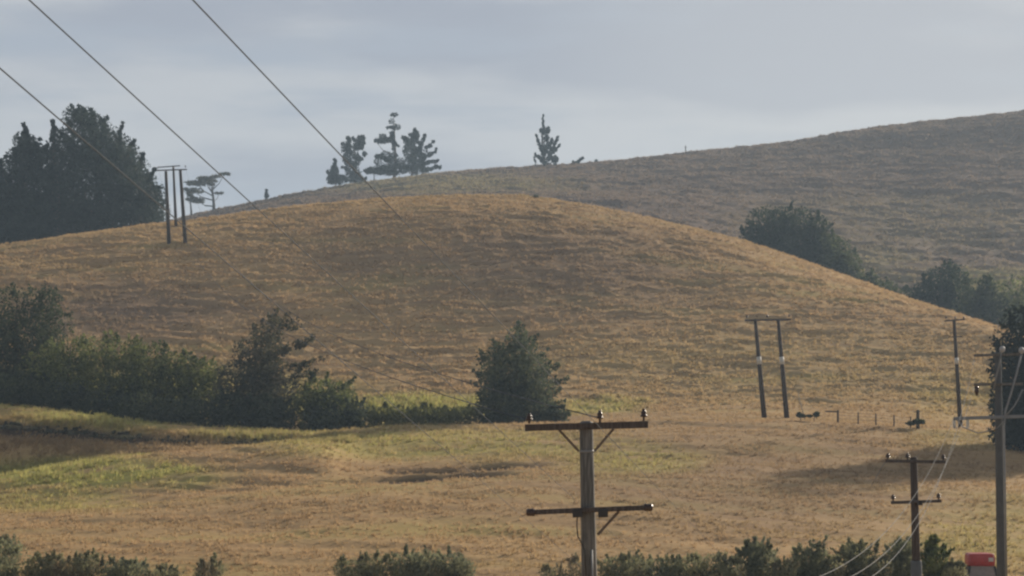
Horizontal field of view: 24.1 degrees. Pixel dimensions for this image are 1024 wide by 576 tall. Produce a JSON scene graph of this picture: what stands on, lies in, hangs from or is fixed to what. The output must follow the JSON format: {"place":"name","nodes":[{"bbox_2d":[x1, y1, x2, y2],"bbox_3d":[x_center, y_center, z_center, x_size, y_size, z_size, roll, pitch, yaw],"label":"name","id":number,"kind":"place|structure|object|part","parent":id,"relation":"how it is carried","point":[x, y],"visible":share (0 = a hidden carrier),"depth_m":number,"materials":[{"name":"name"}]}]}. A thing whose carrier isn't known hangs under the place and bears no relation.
{"place":"outdoors","nodes":[
{"label":"outdoors","id":0,"kind":"place"},
{"bbox_2d":[0,110,1023,575],"bbox_3d":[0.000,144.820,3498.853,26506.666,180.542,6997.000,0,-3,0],"label":"ground","id":1,"kind":"structure","parent":0,"point":[554,490],"depth_m":339.00,"materials":[{"name":"brown plant"}]},
{"bbox_2d":[0,154,19,243],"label":"conifer tree","id":2,"kind":"object","parent":1,"relation":"on","point":[2,163],"visible":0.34,"depth_m":496.42,"materials":[{"name":"green plant"}]},
{"bbox_2d":[0,533,31,575],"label":"hedge plant","id":3,"kind":"object","parent":1,"relation":"on","point":[11,549],"visible":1,"depth_m":132.01,"materials":[{"name":"green plant"}]},
{"bbox_2d":[0,421,41,430],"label":"rush clump","id":4,"kind":"object","parent":1,"relation":"on","point":[13,425],"visible":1,"depth_m":244.93,"materials":[{"name":"green plant"}]},
{"bbox_2d":[0,122,72,242],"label":"conifer tree","id":5,"kind":"object","parent":1,"relation":"on","point":[23,169],"visible":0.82,"depth_m":495.60,"materials":[{"name":"green plant"}]},
{"bbox_2d":[0,280,74,405],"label":"scrub tree","id":6,"kind":"object","parent":1,"relation":"on","point":[13,351],"visible":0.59,"depth_m":274.60,"materials":[{"name":"green plant"}]},
{"bbox_2d":[19,548,65,575],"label":"hedge plant","id":7,"kind":"object","parent":1,"relation":"on","point":[47,563],"visible":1,"depth_m":132.69,"materials":[{"name":"green plant"}]},
{"bbox_2d":[0,364,85,410],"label":"scrub bush","id":8,"kind":"object","parent":1,"relation":"on","point":[35,396],"visible":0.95,"depth_m":261.11,"materials":[{"name":"green plant"}]},
{"bbox_2d":[39,119,67,238],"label":"conifer tree","id":9,"kind":"object","parent":1,"relation":"on","point":[55,214],"visible":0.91,"depth_m":493.92,"materials":[{"name":"green plant"}]},
{"bbox_2d":[38,425,90,434],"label":"rush clump","id":10,"kind":"object","parent":1,"relation":"on","point":[74,429],"visible":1,"depth_m":245.27,"materials":[{"name":"green plant"}]},
{"bbox_2d":[15,329,117,411],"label":"scrub bush","id":11,"kind":"object","parent":1,"relation":"on","point":[84,367],"visible":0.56,"depth_m":268.04,"materials":[{"name":"green plant"}]},
{"bbox_2d":[57,547,104,575],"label":"hedge plant","id":12,"kind":"object","parent":1,"relation":"on","point":[84,565],"visible":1,"depth_m":133.26,"materials":[{"name":"green plant"}]},
{"bbox_2d":[31,103,170,236],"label":"conifer tree","id":13,"kind":"object","parent":1,"relation":"on","point":[125,206],"visible":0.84,"depth_m":497.78,"materials":[{"name":"green plant"}]},
{"bbox_2d":[88,430,141,439],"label":"rush clump","id":14,"kind":"object","parent":1,"relation":"on","point":[124,435],"visible":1,"depth_m":244.76,"materials":[{"name":"green plant"}]},
{"bbox_2d":[95,554,149,575],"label":"hedge plant","id":15,"kind":"object","parent":1,"relation":"on","point":[127,566],"visible":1,"depth_m":134.02,"materials":[{"name":"green plant"}]},
{"bbox_2d":[89,331,177,421],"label":"scrub bush","id":16,"kind":"object","parent":1,"relation":"on","point":[135,368],"visible":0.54,"depth_m":267.26,"materials":[{"name":"green plant"}]},
{"bbox_2d":[58,383,215,426],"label":"scrub bush","id":17,"kind":"object","parent":1,"relation":"on","point":[113,404],"visible":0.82,"depth_m":260.59,"materials":[{"name":"green plant"}]},
{"bbox_2d":[142,563,183,575],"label":"hedge plant","id":18,"kind":"object","parent":1,"relation":"on","point":[160,569],"visible":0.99,"depth_m":134.90,"materials":[{"name":"green plant"}]},
{"bbox_2d":[159,165,179,225],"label":"utility pole","id":19,"kind":"object","parent":1,"relation":"on","point":[175,206],"visible":0.83,"depth_m":419.41,"materials":[{"name":"brown wood"}]},
{"bbox_2d":[144,435,197,443],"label":"rush clump","id":20,"kind":"object","parent":1,"relation":"on","point":[172,440],"visible":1,"depth_m":244.94,"materials":[{"name":"green plant"}]},
{"bbox_2d":[156,165,186,243],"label":"twin pole frame","id":21,"kind":"object","parent":1,"relation":"on","point":[182,209],"visible":1,"depth_m":394.14,"materials":[{"name":"brown wood"}]},
{"bbox_2d":[0,409,356,474],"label":"bank grass","id":22,"kind":"structure","parent":1,"relation":"on","point":[333,435],"depth_m":243.99,"materials":[{"name":"green plant"}]},
{"bbox_2d":[152,348,223,425],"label":"scrub bush","id":23,"kind":"object","parent":1,"relation":"on","point":[185,379],"visible":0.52,"depth_m":267.55,"materials":[{"name":"green plant"}]},
{"bbox_2d":[185,192,196,215],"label":"windswept tree","id":24,"kind":"object","parent":1,"relation":"on","point":[192,196],"visible":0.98,"depth_m":902.71,"materials":[{"name":"green plant"}]},
{"bbox_2d":[183,172,230,210],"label":"windswept tree","id":25,"kind":"object","parent":1,"relation":"on","point":[206,180],"visible":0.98,"depth_m":907.63,"materials":[{"name":"green plant"}]},
{"bbox_2d":[193,551,227,575],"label":"hedge plant","id":26,"kind":"object","parent":1,"relation":"on","point":[202,570],"visible":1,"depth_m":135.59,"materials":[{"name":"green plant"}]},
{"bbox_2d":[217,436,266,444],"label":"rush clump","id":27,"kind":"object","parent":1,"relation":"on","point":[246,442],"visible":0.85,"depth_m":244.69,"materials":[{"name":"green plant"}]},
{"bbox_2d":[203,386,298,430],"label":"scrub bush","id":28,"kind":"object","parent":1,"relation":"on","point":[238,414],"visible":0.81,"depth_m":261.04,"materials":[{"name":"green plant"}]},
{"bbox_2d":[205,308,325,430],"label":"windblown tree","id":29,"kind":"object","parent":1,"relation":"on","point":[264,370],"visible":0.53,"depth_m":265.44,"materials":[{"name":"green plant"}]},
{"bbox_2d":[264,189,269,198],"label":"ridge shrub","id":30,"kind":"object","parent":1,"relation":"on","point":[266,195],"visible":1,"depth_m":947.95,"materials":[{"name":"green plant"}]},
{"bbox_2d":[289,371,357,430],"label":"scrub bush","id":31,"kind":"object","parent":1,"relation":"on","point":[330,394],"visible":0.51,"depth_m":264.61,"materials":[{"name":"green plant"}]},
{"bbox_2d":[303,395,369,431],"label":"scrub bush","id":32,"kind":"object","parent":1,"relation":"on","point":[354,416],"visible":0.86,"depth_m":260.89,"materials":[{"name":"green plant"}]},
{"bbox_2d":[326,158,348,184],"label":"pine tree","id":33,"kind":"object","parent":1,"relation":"on","point":[334,177],"visible":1,"depth_m":937.78,"materials":[{"name":"green plant"}]},
{"bbox_2d":[340,134,367,182],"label":"pine tree","id":34,"kind":"object","parent":1,"relation":"on","point":[349,152],"visible":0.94,"depth_m":938.22,"materials":[{"name":"green plant"}]},
{"bbox_2d":[332,548,389,575],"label":"hedge plant","id":35,"kind":"object","parent":1,"relation":"on","point":[363,567],"visible":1,"depth_m":136.06,"materials":[{"name":"green plant"}]},
{"bbox_2d":[363,166,385,180],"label":"pine bush","id":36,"kind":"object","parent":1,"relation":"on","point":[368,170],"visible":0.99,"depth_m":937.84,"materials":[{"name":"green plant"}]},
{"bbox_2d":[356,400,407,427],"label":"scrub patch","id":37,"kind":"object","parent":1,"relation":"on","point":[375,417],"visible":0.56,"depth_m":264.72,"materials":[{"name":"green plant"}]},
{"bbox_2d":[372,112,405,176],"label":"pine tree","id":38,"kind":"object","parent":1,"relation":"on","point":[391,168],"visible":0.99,"depth_m":938.32,"materials":[{"name":"green plant"}]},
{"bbox_2d":[383,401,442,424],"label":"scrub patch","id":39,"kind":"object","parent":1,"relation":"on","point":[414,415],"visible":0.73,"depth_m":264.76,"materials":[{"name":"green plant"}]},
{"bbox_2d":[384,544,449,575],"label":"hedge plant","id":40,"kind":"object","parent":1,"relation":"on","point":[417,564],"visible":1,"depth_m":136.54,"materials":[{"name":"green plant"}]},
{"bbox_2d":[396,127,441,175],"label":"pine tree","id":41,"kind":"object","parent":1,"relation":"on","point":[415,152],"visible":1,"depth_m":938.16,"materials":[{"name":"green plant"}]},
{"bbox_2d":[422,403,480,424],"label":"scrub patch","id":42,"kind":"object","parent":1,"relation":"on","point":[453,415],"visible":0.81,"depth_m":264.42,"materials":[{"name":"green plant"}]},
{"bbox_2d":[433,544,476,575],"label":"hedge plant","id":43,"kind":"object","parent":1,"relation":"on","point":[458,565],"visible":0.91,"depth_m":137.41,"materials":[{"name":"green plant"}]},
{"bbox_2d":[0,402,1023,575],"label":"field grass","id":44,"kind":"structure","parent":1,"relation":"on","point":[90,477],"depth_m":200.09,"materials":[{"name":"brown plant"}]},
{"bbox_2d":[470,320,569,423],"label":"cypress tree","id":45,"kind":"object","parent":1,"relation":"on","point":[511,371],"visible":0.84,"depth_m":263.81,"materials":[{"name":"green plant"}]},
{"bbox_2d":[533,114,560,165],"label":"pine tree","id":46,"kind":"object","parent":1,"relation":"on","point":[544,151],"visible":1,"depth_m":938.64,"materials":[{"name":"green plant"}]},
{"bbox_2d":[527,402,570,421],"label":"scrub patch","id":47,"kind":"object","parent":1,"relation":"on","point":[554,414],"visible":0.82,"depth_m":262.75,"materials":[{"name":"green plant"}]},
{"bbox_2d":[538,552,580,575],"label":"hedge plant","id":48,"kind":"object","parent":1,"relation":"on","point":[546,568],"visible":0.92,"depth_m":132.18,"materials":[{"name":"green plant"}]},
{"bbox_2d":[572,156,584,163],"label":"ridge shrub","id":49,"kind":"object","parent":1,"relation":"on","point":[578,161],"visible":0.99,"depth_m":944.34,"materials":[{"name":"green plant"}]},
{"bbox_2d":[525,409,652,575],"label":"utility pole","id":50,"kind":"object","parent":1,"relation":"on","point":[587,510],"visible":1,"depth_m":47.67,"materials":[{"name":"brown wood"}]},
{"bbox_2d":[0,68,578,564],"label":"overhead wire","id":51,"kind":"object","parent":50,"relation":"attached to","point":[214,252],"visible":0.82,"depth_m":17.68,"materials":[{"name":"metal"}]},
{"bbox_2d":[29,0,651,569],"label":"overhead wire","id":52,"kind":"object","parent":50,"relation":"attached to","point":[257,208],"visible":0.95,"depth_m":17.55,"materials":[{"name":"metal"}]},
{"bbox_2d":[158,169,525,419],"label":"overhead wire","id":53,"kind":"object","parent":50,"relation":"attached to","point":[372,370],"visible":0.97,"depth_m":70.77,"materials":[{"name":"metal"}]},
{"bbox_2d":[186,171,595,417],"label":"overhead wire","id":54,"kind":"object","parent":50,"relation":"attached to","point":[426,369],"visible":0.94,"depth_m":69.60,"materials":[{"name":"metal"}]},
{"bbox_2d":[192,0,730,564],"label":"overhead wire","id":55,"kind":"object","parent":50,"relation":"attached to","point":[396,214],"visible":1,"depth_m":17.65,"materials":[{"name":"metal"}]},
{"bbox_2d":[170,109,1023,318],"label":"grass","id":56,"kind":"structure","parent":1,"relation":"on","point":[524,178],"depth_m":784.91,"materials":[{"name":"brown plant"}]},
{"bbox_2d":[597,549,644,575],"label":"hedge plant","id":57,"kind":"object","parent":1,"relation":"on","point":[623,568],"visible":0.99,"depth_m":132.48,"materials":[{"name":"green plant"}]},
{"bbox_2d":[636,552,682,575],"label":"hedge plant","id":58,"kind":"object","parent":1,"relation":"on","point":[665,569],"visible":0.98,"depth_m":133.27,"materials":[{"name":"green plant"}]},
{"bbox_2d":[671,550,727,575],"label":"hedge plant","id":59,"kind":"object","parent":1,"relation":"on","point":[698,567],"visible":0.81,"depth_m":133.94,"materials":[{"name":"green plant"}]},
{"bbox_2d":[717,554,746,575],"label":"hedge plant","id":60,"kind":"object","parent":1,"relation":"on","point":[730,570],"visible":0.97,"depth_m":132.10,"materials":[{"name":"green plant"}]},
{"bbox_2d":[734,536,779,575],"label":"hedge plant","id":61,"kind":"object","parent":1,"relation":"on","point":[753,553],"visible":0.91,"depth_m":134.64,"materials":[{"name":"green plant"}]},
{"bbox_2d":[745,314,790,417],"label":"twin pole frame","id":62,"kind":"object","parent":1,"relation":"on","point":[762,393],"visible":0.98,"depth_m":270.22,"materials":[{"name":"brown wood"}]},
{"bbox_2d":[739,200,804,255],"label":"valley tree","id":63,"kind":"object","parent":1,"relation":"on","point":[776,236],"visible":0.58,"depth_m":517.90,"materials":[{"name":"green plant"}]},
{"bbox_2d":[769,555,799,575],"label":"hedge plant","id":64,"kind":"object","parent":1,"relation":"on","point":[783,570],"visible":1,"depth_m":132.82,"materials":[{"name":"green plant"}]},
{"bbox_2d":[795,412,805,419],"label":"base shrub","id":65,"kind":"object","parent":1,"relation":"on","point":[799,414],"visible":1,"depth_m":256.51,"materials":[{"name":"green plant"}]},
{"bbox_2d":[787,534,830,575],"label":"hedge plant","id":66,"kind":"object","parent":1,"relation":"on","point":[812,565],"visible":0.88,"depth_m":135.34,"materials":[{"name":"green plant"}]},
{"bbox_2d":[806,411,819,420],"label":"base shrub","id":67,"kind":"object","parent":1,"relation":"on","point":[816,414],"visible":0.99,"depth_m":256.54,"materials":[{"name":"green plant"}]},
{"bbox_2d":[786,205,840,266],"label":"valley tree","id":68,"kind":"object","parent":1,"relation":"on","point":[809,249],"visible":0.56,"depth_m":513.99,"materials":[{"name":"green plant"}]},
{"bbox_2d":[821,554,848,575],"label":"hedge plant","id":69,"kind":"object","parent":1,"relation":"on","point":[836,560],"visible":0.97,"depth_m":133.51,"materials":[{"name":"green plant"}]},
{"bbox_2d":[819,228,863,277],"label":"valley tree","id":70,"kind":"object","parent":1,"relation":"on","point":[841,265],"visible":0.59,"depth_m":507.47,"materials":[{"name":"green plant"}]},
{"bbox_2d":[829,536,879,575],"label":"hedge plant","id":71,"kind":"object","parent":1,"relation":"on","point":[850,550],"visible":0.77,"depth_m":135.99,"materials":[{"name":"green plant"}]},
{"bbox_2d":[825,410,910,426],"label":"wire fence","id":72,"kind":"object","parent":1,"relation":"on","point":[857,419],"visible":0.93,"depth_m":255.54,"materials":[{"name":"brown wood"}]},
{"bbox_2d":[865,555,893,575],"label":"hedge plant","id":73,"kind":"object","parent":1,"relation":"on","point":[874,568],"visible":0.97,"depth_m":134.15,"materials":[{"name":"green plant"}]},
{"bbox_2d":[854,267,911,294],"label":"valley bush","id":74,"kind":"object","parent":1,"relation":"on","point":[860,276],"visible":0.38,"depth_m":499.02,"materials":[{"name":"green plant"}]},
{"bbox_2d":[878,535,923,575],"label":"hedge plant","id":75,"kind":"object","parent":1,"relation":"on","point":[901,562],"visible":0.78,"depth_m":136.61,"materials":[{"name":"green plant"}]},
{"bbox_2d":[871,453,945,575],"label":"utility pole","id":76,"kind":"object","parent":1,"relation":"on","point":[916,562],"visible":1,"depth_m":94.51,"materials":[{"name":"brown wood"}]},
{"bbox_2d":[905,418,925,428],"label":"base shrub","id":77,"kind":"object","parent":1,"relation":"on","point":[913,422],"visible":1,"depth_m":252.78,"materials":[{"name":"green plant"}]},
{"bbox_2d":[914,410,919,428],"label":"stump post","id":78,"kind":"object","parent":1,"relation":"on","point":[917,414],"visible":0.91,"depth_m":253.49,"materials":[{"name":"brown wood"}]},
{"bbox_2d":[903,258,972,312],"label":"valley tree","id":79,"kind":"object","parent":1,"relation":"on","point":[944,298],"visible":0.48,"depth_m":488.25,"materials":[{"name":"green plant"}]},
{"bbox_2d":[920,533,955,575],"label":"hedge plant","id":80,"kind":"object","parent":1,"relation":"on","point":[933,551],"visible":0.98,"depth_m":135.52,"materials":[{"name":"green plant"}]},
{"bbox_2d":[944,316,964,427],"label":"utility pole","id":81,"kind":"object","parent":1,"relation":"on","point":[958,392],"visible":0.98,"depth_m":265.74,"materials":[{"name":"brown wood"}]},
{"bbox_2d":[942,557,968,575],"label":"hedge plant","id":82,"kind":"object","parent":1,"relation":"on","point":[953,565],"visible":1,"depth_m":134.88,"materials":[{"name":"green plant"}]},
{"bbox_2d":[948,271,1011,325],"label":"valley tree","id":83,"kind":"object","parent":1,"relation":"on","point":[979,306],"visible":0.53,"depth_m":478.75,"materials":[{"name":"green plant"}]},
{"bbox_2d":[953,346,1023,575],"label":"utility pole","id":84,"kind":"object","parent":1,"relation":"on","point":[1001,523],"visible":1,"depth_m":69.69,"materials":[{"name":"grey concrete"}]},
{"bbox_2d":[821,419,953,575],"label":"service cable","id":85,"kind":"object","parent":84,"relation":"attached to","point":[896,519],"visible":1,"depth_m":51.71,"materials":[{"name":"grey metal"}]},
{"bbox_2d":[853,386,974,575],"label":"service cable","id":86,"kind":"object","parent":84,"relation":"attached to","point":[926,501],"visible":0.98,"depth_m":53.22,"materials":[{"name":"grey metal"}]},
{"bbox_2d":[873,357,974,575],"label":"service cable","id":87,"kind":"object","parent":84,"relation":"attached to","point":[938,482],"visible":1,"depth_m":54.12,"materials":[{"name":"grey metal"}]},
{"bbox_2d":[986,302,1023,452],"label":"shade tree","id":88,"kind":"object","parent":1,"relation":"on","point":[1014,431],"visible":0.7,"depth_m":241.01,"materials":[{"name":"green plant"}]},
{"bbox_2d":[996,275,1023,325],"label":"valley tree","id":89,"kind":"object","parent":1,"relation":"on","point":[1016,299],"visible":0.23,"depth_m":485.05,"materials":[{"name":"green plant"}]},
{"bbox_2d":[0,0,1023,221],"label":"sky","id":90,"kind":"structure","parent":0,"point":[614,79],"materials":[{"name":"grey"}]},
{"bbox_2d":[959,552,996,575],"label":"tractor","id":91,"kind":"object","parent":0,"point":[980,563],"visible":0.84,"depth_m":140.55,"materials":[{"name":"red paint"}]},
{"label":"window","id":92,"kind":"part","parent":91,"relation":"part of","materials":[{"name":"grey glass"}]}
]}

